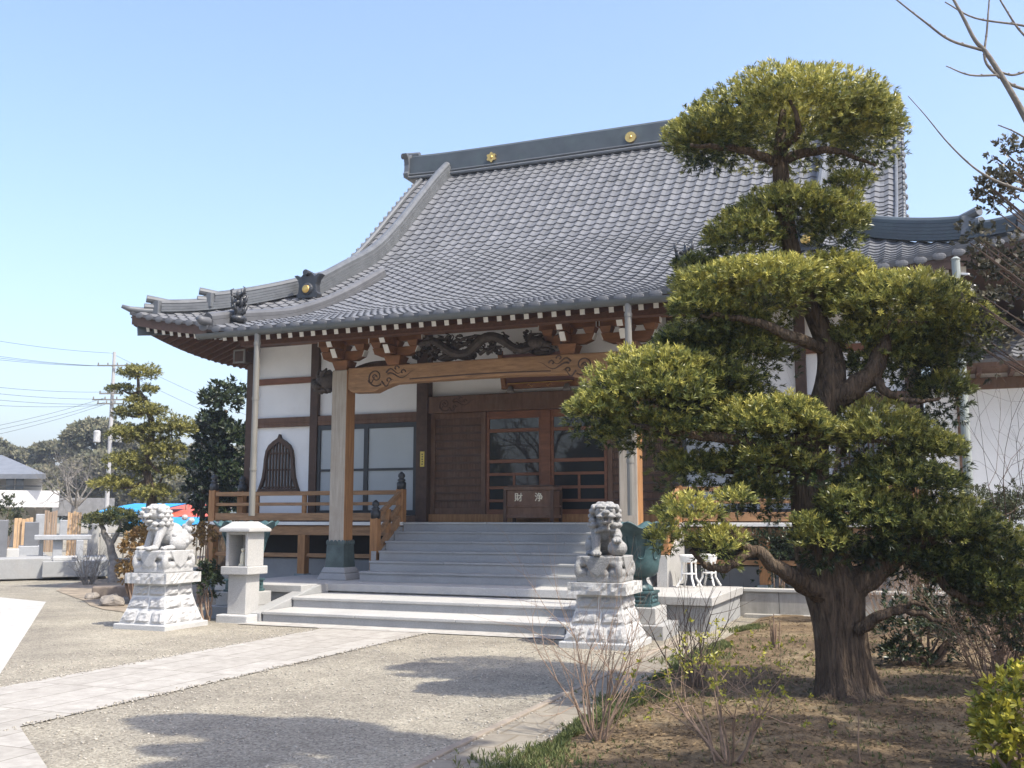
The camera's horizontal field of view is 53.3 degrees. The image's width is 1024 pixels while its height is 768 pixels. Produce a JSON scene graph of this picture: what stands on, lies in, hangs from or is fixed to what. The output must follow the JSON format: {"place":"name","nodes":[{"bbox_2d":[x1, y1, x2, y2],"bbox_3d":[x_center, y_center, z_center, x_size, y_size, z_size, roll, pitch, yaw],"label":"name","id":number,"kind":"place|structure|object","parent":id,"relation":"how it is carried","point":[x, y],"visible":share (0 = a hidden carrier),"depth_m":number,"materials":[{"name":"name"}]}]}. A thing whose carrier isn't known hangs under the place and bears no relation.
{"place":"outdoors","nodes":[
{"label":"outdoors","id":0,"kind":"place"},
{"bbox_2d":[0,725,46,767],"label":"crossing path","id":1,"kind":"structure","parent":0,"point":[17,749],"depth_m":6.97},
{"bbox_2d":[53,556,76,560],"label":"stone slab","id":2,"kind":"structure","parent":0,"point":[60,558],"depth_m":26.25,"materials":[{"name":"grey stone"}]},
{"bbox_2d":[56,576,198,611],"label":"garden soil","id":3,"kind":"structure","parent":0,"point":[79,590],"depth_m":22.25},
{"bbox_2d":[64,537,116,584],"bbox_3d":[-10.058,4.220,24.289,1.290,1.207,1.347,-3,-8,22],"label":"bare shrub","id":4,"kind":"object","parent":3,"relation":"on","point":[92,576],"visible":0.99,"depth_m":24.27,"materials":[{"name":"grey plant"}]},
{"bbox_2d":[84,592,99,598],"bbox_3d":[-8.264,4.185,20.073,0.311,0.177,0.259,-1,-7,4],"label":"garden rock","id":5,"kind":"object","parent":3,"relation":"on","point":[94,595],"visible":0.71,"depth_m":19.99,"materials":[{"name":"stone"}]},
{"bbox_2d":[92,585,127,597],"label":"garden kerb","id":6,"kind":"structure","parent":3,"relation":"on","point":[119,590],"depth_m":20.30,"materials":[{"name":"brown stone"}]},
{"bbox_2d":[77,505,145,582],"bbox_3d":[-10.004,4.093,25.675,1.793,2.102,1.291,-3,-8,22],"label":"niwaki pine","id":7,"kind":"object","parent":3,"relation":"on","point":[118,513],"visible":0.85,"depth_m":25.57,"materials":[{"name":"green plant"}]},
{"bbox_2d":[99,594,124,605],"bbox_3d":[-7.250,3.958,18.503,0.438,0.301,0.456,3,-8,-19],"label":"garden rock","id":8,"kind":"object","parent":3,"relation":"on","point":[112,600],"visible":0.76,"depth_m":18.35,"materials":[{"name":"stone"}]},
{"bbox_2d":[122,597,129,602],"bbox_3d":[-7.179,4.069,19.148,0.267,0.174,0.332,6,-10,-40],"label":"garden rock","id":9,"kind":"object","parent":3,"relation":"on","point":[126,599],"visible":0.2,"depth_m":19.03,"materials":[{"name":"stone"}]},
{"bbox_2d":[114,523,153,599],"bbox_3d":[-6.868,3.325,18.897,0.790,1.611,1.163,-3,-8,22],"label":"clipped azalea","id":10,"kind":"object","parent":3,"relation":"on","point":[124,544],"visible":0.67,"depth_m":18.64,"materials":[{"name":"brown plant"}]},
{"bbox_2d":[0,628,424,727],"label":"path","id":11,"kind":"structure","parent":0,"point":[44,699],"depth_m":10.46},
{"bbox_2d":[204,590,270,617],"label":"foundation wall","id":12,"kind":"structure","parent":0,"point":[220,607],"depth_m":16.40,"materials":[{"name":"grey stone"}]},
{"bbox_2d":[213,520,278,591],"bbox_3d":[-4.365,2.809,16.699,1.010,1.143,1.010,-7,-10,44],"label":"bronze basin","id":13,"kind":"object","parent":12,"relation":"on","point":[270,524],"visible":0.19,"depth_m":16.64,"materials":[{"name":"teal metal"}]},
{"bbox_2d":[0,523,758,767],"bbox_3d":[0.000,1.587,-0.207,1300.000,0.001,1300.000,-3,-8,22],"label":"ground","id":14,"kind":"structure","parent":0,"point":[61,626],"depth_m":9.27,"materials":[{"name":"grey gravel"}]},
{"bbox_2d":[0,492,28,548],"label":"garden shrub","id":15,"kind":"object","parent":14,"relation":"on","point":[9,515],"visible":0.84,"depth_m":39.65,"materials":[{"name":"green plant"}]},
{"bbox_2d":[0,597,45,672],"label":"walkway","id":16,"kind":"structure","parent":14,"relation":"on","point":[18,617],"depth_m":15.71,"materials":[{"name":"concrete"}]},
{"bbox_2d":[0,553,50,579],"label":"graveyard kerb","id":17,"kind":"structure","parent":14,"relation":"on","point":[25,567],"depth_m":25.84,"materials":[{"name":"grey stone"}]},
{"bbox_2d":[0,520,8,556],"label":"gravestone","id":18,"kind":"object","parent":17,"relation":"on","point":[4,524],"visible":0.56,"depth_m":26.72,"materials":[{"name":"stone"}]},
{"bbox_2d":[7,549,18,556],"bbox_3d":[-13.271,4.536,27.020,0.373,0.338,0.400,4,-8,-26],"label":"gravestone","id":19,"kind":"object","parent":17,"relation":"on","point":[12,552],"visible":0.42,"depth_m":26.87,"materials":[{"name":"white stone"}]},
{"bbox_2d":[13,517,32,547],"bbox_3d":[-14.157,4.312,29.579,0.571,0.878,0.169,-1,-7,5],"label":"memorial plank rack","id":20,"kind":"object","parent":17,"relation":"on","point":[19,537],"visible":0.61,"depth_m":29.55,"materials":[{"name":"brown wood"}]},
{"bbox_2d":[18,545,38,554],"bbox_3d":[-13.526,4.714,28.538,0.531,0.381,0.900,3,-8,-25],"label":"gravestone","id":21,"kind":"object","parent":17,"relation":"on","point":[28,550],"visible":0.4,"depth_m":28.15,"materials":[{"name":"stone"}]},
{"bbox_2d":[24,522,38,545],"bbox_3d":[-13.483,4.205,28.623,0.366,0.661,0.500,3,-8,-25],"label":"gravestone","id":22,"kind":"object","parent":21,"relation":"on","point":[31,530],"visible":1,"depth_m":28.39,"materials":[{"name":"stone"}]},
{"bbox_2d":[43,510,57,551],"bbox_3d":[-13.248,4.220,29.267,0.346,1.186,0.099,2,-8,-16],"label":"memorial plank rack","id":23,"kind":"object","parent":17,"relation":"on","point":[50,527],"visible":0.87,"depth_m":29.25,"materials":[{"name":"brown wood"}]},
{"bbox_2d":[0,455,59,546],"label":"house","id":24,"kind":"structure","parent":14,"relation":"on","point":[18,481],"depth_m":54.71,"materials":[{"name":"white concrete"}]},
{"bbox_2d":[6,479,23,489],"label":"window","id":25,"kind":"structure","parent":24,"relation":"in","point":[8,481],"depth_m":55.19,"materials":[{"name":"grey glass"}]},
{"bbox_2d":[36,514,44,534],"bbox_3d":[-15.220,4.554,32.961,0.324,0.698,0.600,3,-8,-24],"label":"gravestone","id":26,"kind":"object","parent":14,"relation":"on","point":[40,518],"visible":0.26,"depth_m":32.69,"materials":[{"name":"stone"}]},
{"bbox_2d":[59,520,70,534],"bbox_3d":[-14.440,4.649,32.951,0.324,0.508,0.600,3,-8,-23],"label":"gravestone","id":27,"kind":"object","parent":14,"relation":"on","point":[63,527],"visible":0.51,"depth_m":32.66,"materials":[{"name":"stone"}]},
{"bbox_2d":[25,448,116,551],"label":"bare tree","id":28,"kind":"object","parent":14,"relation":"on","point":[75,503],"visible":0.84,"depth_m":47.69,"materials":[{"name":"grey plant"}]},
{"bbox_2d":[42,555,108,577],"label":"graveyard kerb","id":29,"kind":"structure","parent":14,"relation":"on","point":[51,568],"depth_m":26.04,"materials":[{"name":"grey stone"}]},
{"bbox_2d":[34,535,90,558],"bbox_3d":[-12.256,4.439,27.814,1.452,0.645,0.653,3,-8,-19],"label":"stone table","id":30,"kind":"object","parent":29,"relation":"on","point":[58,544],"visible":0.77,"depth_m":27.65,"materials":[{"name":"grey stone"}]},
{"bbox_2d":[66,511,81,555],"bbox_3d":[-12.436,4.277,28.965,0.390,1.311,0.118,0,-7,-3],"label":"memorial plank rack","id":31,"kind":"object","parent":29,"relation":"on","point":[75,519],"visible":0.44,"depth_m":28.95,"materials":[{"name":"brown wood"}]},
{"bbox_2d":[52,498,114,515],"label":"wall","id":32,"kind":"structure","parent":14,"relation":"on","point":[87,505],"depth_m":59.62,"materials":[{"name":"grey concrete"}]},
{"bbox_2d":[87,524,98,554],"bbox_3d":[-12.682,4.776,30.873,0.304,1.069,0.500,3,-8,-22],"label":"gravestone","id":33,"kind":"object","parent":14,"relation":"on","point":[94,540],"visible":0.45,"depth_m":30.66,"materials":[{"name":"stone"}]},
{"bbox_2d":[99,534,110,559],"bbox_3d":[-12.508,5.002,31.349,0.309,0.784,0.500,3,-8,-21],"label":"gravestone","id":34,"kind":"object","parent":14,"relation":"on","point":[102,544],"visible":0.45,"depth_m":31.10,"materials":[{"name":"stone"}]},
{"bbox_2d":[92,352,127,532],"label":"utility pole","id":35,"kind":"object","parent":14,"relation":"on","point":[96,435],"visible":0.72,"depth_m":48.11,"materials":[{"name":"concrete"}]},
{"bbox_2d":[4,360,82,365],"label":"power cable","id":36,"kind":"object","parent":35,"relation":"attached to","point":[42,363],"visible":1,"depth_m":44.83,"materials":[{"name":"black rubber"}]},
{"bbox_2d":[2,358,93,365],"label":"power cable","id":37,"kind":"object","parent":35,"relation":"attached to","point":[52,363],"visible":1,"depth_m":45.25,"materials":[{"name":"black rubber"}]},
{"bbox_2d":[0,356,95,365],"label":"power cable","id":38,"kind":"object","parent":35,"relation":"attached to","point":[42,361],"visible":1,"depth_m":45.08,"materials":[{"name":"black rubber"}]},
{"bbox_2d":[0,405,98,406],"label":"power cable","id":39,"kind":"object","parent":35,"relation":"attached to","point":[66,406],"visible":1,"depth_m":45.26,"materials":[{"name":"black rubber"}]},
{"bbox_2d":[1,341,102,352],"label":"power cable","id":40,"kind":"object","parent":35,"relation":"attached to","point":[52,348],"visible":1,"depth_m":45.58,"materials":[{"name":"black rubber"}]},
{"bbox_2d":[2,398,102,424],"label":"power cable","id":41,"kind":"object","parent":35,"relation":"attached to","point":[50,413],"visible":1,"depth_m":45.48,"materials":[{"name":"black rubber"}]},
{"bbox_2d":[1,404,104,433],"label":"power cable","id":42,"kind":"object","parent":35,"relation":"attached to","point":[52,420],"visible":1,"depth_m":45.36,"materials":[{"name":"black metal"}]},
{"bbox_2d":[3,402,103,428],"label":"power cable","id":43,"kind":"object","parent":35,"relation":"attached to","point":[51,417],"visible":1,"depth_m":45.23,"materials":[{"name":"black metal"}]},
{"bbox_2d":[0,416,244,524],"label":"woodland","id":44,"kind":"object","parent":14,"relation":"on","point":[77,436],"visible":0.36,"depth_m":89.49,"materials":[{"name":"green plant"}]},
{"bbox_2d":[92,503,186,523],"bbox_3d":[-13.691,5.448,37.611,2.088,2.122,4.000,0,-7,0],"label":"tarpaulin canopy","id":45,"kind":"object","parent":14,"relation":"on","point":[136,507],"visible":0.28,"depth_m":38.69,"materials":[{"name":"plastic"}]},
{"bbox_2d":[84,360,199,543],"bbox_3d":[-10.482,2.374,28.890,3.194,6.168,1.471,0,-7,-2],"label":"niwaki pine","id":46,"kind":"object","parent":14,"relation":"on","point":[148,488],"visible":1,"depth_m":28.87,"materials":[{"name":"green plant"}]},
{"bbox_2d":[113,571,207,630],"bbox_3d":[-5.152,3.186,15.035,0.940,0.810,0.940,-3,-8,22],"label":"stone pedestal","id":47,"kind":"object","parent":14,"relation":"on","point":[162,602],"visible":0.98,"depth_m":14.74,"materials":[{"name":"grey stone"}]},
{"bbox_2d":[132,504,194,573],"bbox_3d":[-5.147,2.286,15.156,0.631,1.004,0.821,-3,-8,22],"label":"lion statue","id":48,"kind":"object","parent":47,"relation":"on","point":[167,551],"visible":1,"depth_m":14.96,"materials":[{"name":"stone"}]},
{"bbox_2d":[122,517,198,564],"bbox_3d":[-11.950,5.474,35.793,2.539,1.600,2.400,0,-7,0],"label":"tarpaulin canopy","id":49,"kind":"object","parent":14,"relation":"on","point":[179,521],"visible":0.17,"depth_m":35.13,"materials":[{"name":"fabric"}]},
{"bbox_2d":[131,504,230,557],"bbox_3d":[-12.599,5.710,39.594,2.865,2.114,4.000,0,-7,0],"label":"tarpaulin canopy","id":50,"kind":"object","parent":14,"relation":"on","point":[179,511],"visible":0.19,"depth_m":39.05,"materials":[{"name":"plastic"}]},
{"bbox_2d":[191,520,219,602],"bbox_3d":[-5.820,3.367,19.233,0.703,1.602,0.674,7,-10,-43],"label":"clipped azalea","id":51,"kind":"object","parent":14,"relation":"on","point":[205,537],"visible":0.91,"depth_m":19.21,"materials":[{"name":"brown plant"}]},
{"bbox_2d":[192,558,224,620],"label":"dark shrub","id":52,"kind":"object","parent":14,"relation":"on","point":[215,576],"visible":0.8,"depth_m":15.87,"materials":[{"name":"green plant"}]},
{"bbox_2d":[179,373,246,570],"bbox_3d":[-8.790,2.696,31.080,2.450,6.121,2.352,-3,-8,22],"label":"evergreen tree","id":53,"kind":"object","parent":14,"relation":"on","point":[221,428],"visible":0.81,"depth_m":30.61,"materials":[{"name":"green plant"}]},
{"bbox_2d":[216,521,270,622],"bbox_3d":[-4.166,2.922,15.872,0.580,1.550,0.580,-3,-8,22],"label":"stone lantern","id":54,"kind":"object","parent":14,"relation":"on","point":[243,588],"visible":0.91,"depth_m":15.72,"materials":[{"name":"stone"}]},
{"bbox_2d":[238,548,244,565],"bbox_3d":[-4.185,2.688,15.855,0.090,0.275,0.086,-3,-8,22],"label":"stone figurine","id":55,"kind":"object","parent":54,"relation":"on","point":[242,559],"visible":0.95,"depth_m":15.82,"materials":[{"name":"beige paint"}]},
{"bbox_2d":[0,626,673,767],"bbox_3d":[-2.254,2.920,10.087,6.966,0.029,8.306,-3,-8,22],"label":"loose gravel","id":56,"kind":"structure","parent":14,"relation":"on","point":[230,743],"depth_m":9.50,"materials":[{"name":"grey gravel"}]},
{"bbox_2d":[251,584,575,634],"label":"stone steps","id":57,"kind":"structure","parent":14,"relation":"on","point":[318,604],"depth_m":15.28,"materials":[{"name":"grey stone"}]},
{"bbox_2d":[215,575,742,631],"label":"stone platform","id":58,"kind":"structure","parent":14,"relation":"on","point":[277,587],"depth_m":16.31,"materials":[{"name":"grey stone"}]},
{"bbox_2d":[359,522,684,586],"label":"stone steps","id":59,"kind":"structure","parent":58,"relation":"on","point":[444,552],"depth_m":17.90,"materials":[{"name":"grey stone"}]},
{"bbox_2d":[503,485,561,521],"bbox_3d":[0.398,2.281,19.430,1.010,0.699,0.510,-3,-8,22],"label":"offering box","id":60,"kind":"object","parent":59,"relation":"on","point":[532,501],"visible":1,"depth_m":19.25,"materials":[{"name":"brown wood"}]},
{"bbox_2d":[676,554,701,587],"bbox_3d":[2.837,3.000,16.366,0.330,0.518,0.330,-5,-9,33],"label":"white stand","id":61,"kind":"object","parent":58,"relation":"on","point":[684,558],"visible":0.83,"depth_m":16.30,"materials":[{"name":"paint"}]},
{"bbox_2d":[697,554,720,585],"bbox_3d":[3.211,3.036,16.642,0.316,0.518,0.316,-5,-9,33],"label":"white stand","id":62,"kind":"object","parent":58,"relation":"on","point":[711,558],"visible":0.58,"depth_m":16.56,"materials":[{"name":"paint"}]},
{"bbox_2d":[403,635,688,767],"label":"kerb strip","id":63,"kind":"object","parent":14,"relation":"on","point":[458,744],"visible":0.37,"depth_m":7.90,"materials":[{"name":"stone"}]},
{"bbox_2d":[121,81,1023,592],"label":"temple hall","id":64,"kind":"structure","parent":14,"relation":"on","point":[381,405],"depth_m":20.89,"materials":[{"name":"tile"}]},
{"bbox_2d":[257,434,299,491],"bbox_3d":[-5.082,1.720,22.282,1.070,1.250,0.100,-3,-8,22],"label":"cusped window","id":65,"kind":"structure","parent":64,"relation":"in","point":[279,471],"depth_m":22.26,"materials":[{"name":"brown wood"}]},
{"bbox_2d":[316,422,415,514],"bbox_3d":[-3.061,1.794,21.434,2.390,1.915,0.075,-3,-8,22],"label":"window","id":66,"kind":"structure","parent":64,"relation":"in","point":[382,451],"depth_m":21.34,"materials":[{"name":"glass"}]},
{"bbox_2d":[486,410,540,513],"bbox_3d":[0.046,1.562,20.334,1.190,2.060,0.060,-3,-8,22],"label":"glazed door","id":67,"kind":"structure","parent":64,"relation":"in","point":[513,453],"depth_m":20.37,"materials":[{"name":"red wood"}]},
{"bbox_2d":[498,351,580,392],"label":"beam","id":68,"kind":"structure","parent":64,"relation":"hanging from","point":[509,385],"depth_m":20.03,"materials":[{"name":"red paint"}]},
{"bbox_2d":[551,409,607,513],"bbox_3d":[1.305,1.496,19.823,1.150,2.060,0.060,-3,-8,22],"label":"glazed door","id":69,"kind":"structure","parent":64,"relation":"in","point":[581,472],"depth_m":19.80,"materials":[{"name":"red wood"}]},
{"bbox_2d":[682,416,793,511],"bbox_3d":[4.128,1.413,18.510,2.070,1.915,0.075,-3,-8,22],"label":"window","id":70,"kind":"structure","parent":64,"relation":"in","point":[720,480],"depth_m":18.65,"materials":[{"name":"black metal"}]},
{"bbox_2d":[831,431,880,484],"bbox_3d":[6.039,1.131,17.759,1.070,1.250,0.100,-3,-8,22],"label":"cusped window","id":71,"kind":"structure","parent":64,"relation":"in","point":[868,444],"depth_m":17.80,"materials":[{"name":"brown wood"}]},
{"bbox_2d":[559,580,651,650],"bbox_3d":[1.184,2.907,12.898,0.940,0.810,0.940,-3,-8,22],"label":"stone pedestal","id":72,"kind":"object","parent":14,"relation":"on","point":[581,590],"visible":0.84,"depth_m":12.59,"materials":[{"name":"grey stone"}]},
{"bbox_2d":[574,501,634,582],"bbox_3d":[1.199,2.007,13.020,0.661,1.004,0.830,-3,-8,22],"label":"lion statue","id":73,"kind":"object","parent":72,"relation":"on","point":[599,548],"visible":0.97,"depth_m":12.74,"materials":[{"name":"stone"}]},
{"bbox_2d":[452,623,772,767],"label":"grass border","id":74,"kind":"object","parent":14,"relation":"on","point":[574,728],"depth_m":7.39,"materials":[{"name":"green plant"}]},
{"bbox_2d":[635,605,678,640],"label":"stone plinth","id":75,"kind":"structure","parent":14,"relation":"on","point":[664,632],"depth_m":13.54,"materials":[{"name":"grey stone"}]},
{"bbox_2d":[620,521,674,607],"bbox_3d":[1.732,2.455,13.984,1.010,1.143,1.010,0,-7,0],"label":"bronze basin","id":76,"kind":"object","parent":75,"relation":"on","point":[647,563],"visible":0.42,"depth_m":13.71,"materials":[{"name":"green metal"}]},
{"bbox_2d":[507,614,1023,767],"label":"planting bed","id":77,"kind":"object","parent":14,"relation":"on","point":[682,748],"visible":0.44,"depth_m":7.86,"materials":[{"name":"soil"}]},
{"bbox_2d":[468,515,705,742],"bbox_3d":[0.540,1.750,7.347,1.998,1.653,1.539,-6,-10,40],"label":"bare shrub","id":78,"kind":"object","parent":77,"relation":"on","point":[602,732],"visible":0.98,"depth_m":7.32,"materials":[{"name":"brown plant"}]},
{"bbox_2d":[625,567,754,687],"bbox_3d":[1.633,2.237,9.370,1.316,1.109,0.994,-3,-8,22],"label":"bare shrub","id":79,"kind":"object","parent":77,"relation":"on","point":[697,681],"visible":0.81,"depth_m":9.25,"materials":[{"name":"brown plant"}]},
{"bbox_2d":[607,609,837,765],"bbox_3d":[1.337,1.993,6.553,1.376,0.997,1.033,-3,-8,22],"label":"shrub","id":80,"kind":"object","parent":77,"relation":"on","point":[714,685],"visible":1,"depth_m":6.64,"materials":[{"name":"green plant"}]},
{"bbox_2d":[769,614,779,647],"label":"cut canes","id":81,"kind":"object","parent":77,"relation":"on","point":[773,637],"visible":0.86,"depth_m":12.20,"materials":[{"name":"beige plant"}]},
{"bbox_2d":[558,54,1023,705],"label":"podocarpus tree","id":82,"kind":"object","parent":77,"relation":"on","point":[698,382],"visible":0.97,"depth_m":8.81,"materials":[{"name":"green plant"}]},
{"bbox_2d":[857,714,860,760],"bbox_3d":[2.251,2.315,6.607,0.028,0.344,0.031,-3,-8,22],"label":"sapling","id":83,"kind":"object","parent":77,"relation":"on","point":[859,757],"visible":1,"depth_m":6.60,"materials":[{"name":"brown plant"}]},
{"bbox_2d":[848,526,949,651],"bbox_3d":[4.545,2.195,12.047,2.317,1.957,2.330,-3,-8,22],"label":"bare shrub","id":84,"kind":"object","parent":77,"relation":"on","point":[905,595],"visible":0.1,"depth_m":11.97,"materials":[{"name":"brown plant"}]},
{"bbox_2d":[867,411,962,602],"bbox_3d":[5.758,1.917,14.519,1.331,3.133,1.013,-3,-8,22],"label":"clipped tree","id":85,"kind":"object","parent":77,"relation":"on","point":[913,578],"visible":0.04,"depth_m":14.42,"materials":[{"name":"green plant"}]},
{"bbox_2d":[870,584,983,667],"bbox_3d":[4.431,2.597,10.697,1.389,0.980,1.078,2,-8,-18],"label":"evergreen shrub","id":86,"kind":"object","parent":77,"relation":"on","point":[932,659],"visible":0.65,"depth_m":10.64,"materials":[{"name":"green plant"}]},
{"bbox_2d":[883,582,1023,682],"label":"bare shrub","id":87,"kind":"object","parent":77,"relation":"on","point":[982,658],"visible":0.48,"depth_m":9.49,"materials":[{"name":"brown plant"}]},
{"bbox_2d":[896,0,1023,191],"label":"bare tree","id":88,"kind":"object","parent":77,"relation":"on","point":[997,72],"visible":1,"depth_m":6.30,"materials":[{"name":"grey plant"}]},
{"bbox_2d":[951,256,976,630],"bbox_3d":[6.273,0.839,13.899,0.187,5.330,0.364,4,-8,-27],"label":"metal pole","id":89,"kind":"object","parent":77,"relation":"on","point":[955,264],"visible":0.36,"depth_m":14.02,"materials":[{"name":"grey metal"}]},
{"bbox_2d":[930,577,1023,673],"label":"evergreen shrub","id":90,"kind":"object","parent":77,"relation":"on","point":[1016,645],"visible":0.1,"depth_m":10.16,"materials":[{"name":"green plant"}]},
{"bbox_2d":[950,132,1023,385],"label":"leafy tree","id":91,"kind":"object","parent":77,"relation":"on","point":[1008,177],"visible":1,"depth_m":8.41,"materials":[{"name":"green plant"}]},
{"bbox_2d":[964,656,1023,767],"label":"yellow green shrub","id":92,"kind":"object","parent":77,"relation":"on","point":[986,722],"visible":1,"depth_m":6.28,"materials":[{"name":"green plant"}]},
{"bbox_2d":[743,517,796,587],"bbox_3d":[4.440,3.005,16.960,1.220,1.744,0.887,-3,-8,22],"label":"round evergreen","id":93,"kind":"object","parent":14,"relation":"on","point":[780,550],"visible":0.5,"depth_m":16.84,"materials":[{"name":"green plant"}]},
{"bbox_2d":[740,587,1022,619],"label":"concrete wall","id":94,"kind":"structure","parent":14,"relation":"on","point":[766,602],"depth_m":16.33,"materials":[{"name":"grey concrete"}]},
{"bbox_2d":[788,259,1023,643],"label":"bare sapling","id":95,"kind":"object","parent":14,"relation":"on","point":[1021,624],"visible":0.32,"depth_m":9.03,"materials":[{"name":"brown plant"}]},
{"bbox_2d":[882,544,950,591],"bbox_3d":[6.494,3.040,15.882,2.067,1.400,1.024,-3,-8,22],"label":"round evergreen","id":96,"kind":"object","parent":14,"relation":"on","point":[903,588],"visible":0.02,"depth_m":15.99,"materials":[{"name":"green plant"}]},
{"bbox_2d":[924,321,1023,591],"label":"annex building","id":97,"kind":"structure","parent":14,"relation":"on","point":[995,417],"depth_m":19.02,"materials":[{"name":"white paint"}]},
{"bbox_2d":[942,477,1023,637],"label":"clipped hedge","id":98,"kind":"object","parent":14,"relation":"on","point":[1009,506],"visible":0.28,"depth_m":13.01,"materials":[{"name":"green plant"}]},
{"bbox_2d":[239,621,563,638],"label":"threshold paving","id":99,"kind":"structure","parent":0,"point":[524,635],"depth_m":14.39,"materials":[{"name":"grey stone"}]},
{"bbox_2d":[49,474,929,523],"bbox_3d":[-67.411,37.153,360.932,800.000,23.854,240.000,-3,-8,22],"label":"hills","id":100,"kind":"structure","parent":0,"point":[58,520],"depth_m":269.80,"materials":[{"name":"green plant"}]},
{"bbox_2d":[0,0,1023,465],"label":"sky","id":101,"kind":"structure","parent":0,"point":[167,149],"materials":[{"name":"blue"}]},
{"bbox_2d":[420,636,721,767],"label":"edge path","id":102,"kind":"structure","parent":0,"point":[529,729],"depth_m":7.91,"materials":[{"name":"grey stone"}]},
{"bbox_2d":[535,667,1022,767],"bbox_3d":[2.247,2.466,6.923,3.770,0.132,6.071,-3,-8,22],"label":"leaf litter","id":103,"kind":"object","parent":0,"point":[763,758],"visible":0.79,"depth_m":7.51,"materials":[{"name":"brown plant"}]},
{"bbox_2d":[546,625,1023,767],"bbox_3d":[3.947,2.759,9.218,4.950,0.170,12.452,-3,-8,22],"label":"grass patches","id":104,"kind":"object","parent":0,"point":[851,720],"depth_m":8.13,"materials":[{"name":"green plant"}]}
]}

